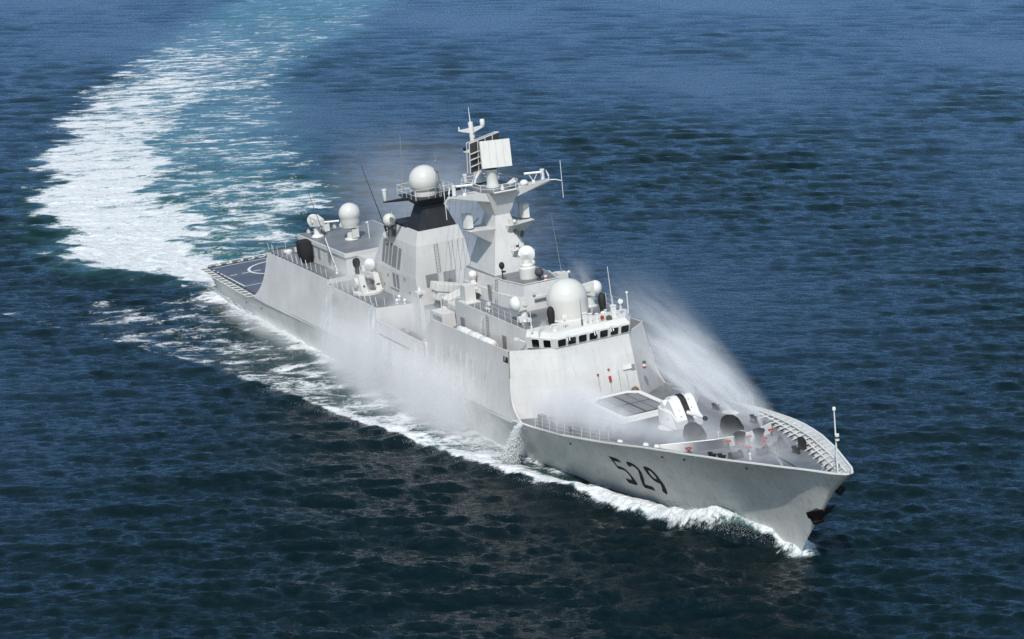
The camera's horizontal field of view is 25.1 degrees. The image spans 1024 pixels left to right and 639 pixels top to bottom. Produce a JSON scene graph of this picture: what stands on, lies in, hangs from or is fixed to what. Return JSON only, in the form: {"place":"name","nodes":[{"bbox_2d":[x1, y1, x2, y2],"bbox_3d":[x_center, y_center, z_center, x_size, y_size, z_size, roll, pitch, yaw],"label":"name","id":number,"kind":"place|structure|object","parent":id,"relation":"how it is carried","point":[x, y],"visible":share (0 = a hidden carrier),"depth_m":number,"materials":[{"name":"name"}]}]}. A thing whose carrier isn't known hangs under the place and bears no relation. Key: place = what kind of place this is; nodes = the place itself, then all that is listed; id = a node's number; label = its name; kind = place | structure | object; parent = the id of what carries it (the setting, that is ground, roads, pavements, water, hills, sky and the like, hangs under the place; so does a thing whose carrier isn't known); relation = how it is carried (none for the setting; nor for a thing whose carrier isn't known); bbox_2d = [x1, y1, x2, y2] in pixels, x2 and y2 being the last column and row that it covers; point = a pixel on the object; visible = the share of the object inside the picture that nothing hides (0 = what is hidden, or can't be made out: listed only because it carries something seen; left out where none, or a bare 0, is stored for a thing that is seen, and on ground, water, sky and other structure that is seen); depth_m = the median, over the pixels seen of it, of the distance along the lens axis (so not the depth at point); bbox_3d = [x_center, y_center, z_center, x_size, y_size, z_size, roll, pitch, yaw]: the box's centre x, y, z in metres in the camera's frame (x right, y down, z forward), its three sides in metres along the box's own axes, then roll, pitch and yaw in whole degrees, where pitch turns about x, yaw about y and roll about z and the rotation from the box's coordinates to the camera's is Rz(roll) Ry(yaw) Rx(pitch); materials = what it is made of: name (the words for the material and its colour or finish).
{"place":"outdoors","nodes":[
{"label":"outdoors","id":0,"kind":"place"},
{"bbox_2d":[0,0,1023,638],"bbox_3d":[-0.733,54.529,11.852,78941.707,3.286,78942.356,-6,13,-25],"label":"sea","id":1,"kind":"structure","parent":0,"point":[810,212],"depth_m":281.70,"materials":[{"name":"liquid"}]},
{"bbox_2d":[200,108,852,551],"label":"warship","id":2,"kind":"object","parent":1,"relation":"on","point":[612,404],"visible":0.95,"depth_m":216.04,"materials":[{"name":"paint"}]},
{"bbox_2d":[366,312,378,381],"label":"wash water","id":3,"kind":"structure","parent":2,"relation":"attached to","point":[374,336],"depth_m":239.86,"materials":[{"name":"white liquid"}]},
{"bbox_2d":[379,339,398,393],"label":"wash water","id":4,"kind":"structure","parent":2,"relation":"attached to","point":[389,365],"depth_m":236.53,"materials":[{"name":"white liquid"}]},
{"bbox_2d":[501,423,521,464],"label":"falling water","id":5,"kind":"structure","parent":2,"relation":"attached to","point":[511,454],"depth_m":208.61,"materials":[{"name":"white liquid"}]},
{"bbox_2d":[329,280,782,464],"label":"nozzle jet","id":6,"kind":"object","parent":2,"relation":"attached to","point":[334,285],"visible":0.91,"depth_m":207.66,"materials":[{"name":"white liquid"}]},
{"bbox_2d":[266,386,813,543],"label":"bow spray","id":7,"kind":"object","parent":1,"relation":"on","point":[603,500],"visible":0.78,"depth_m":191.77,"materials":[{"name":"white liquid"}]}
]}

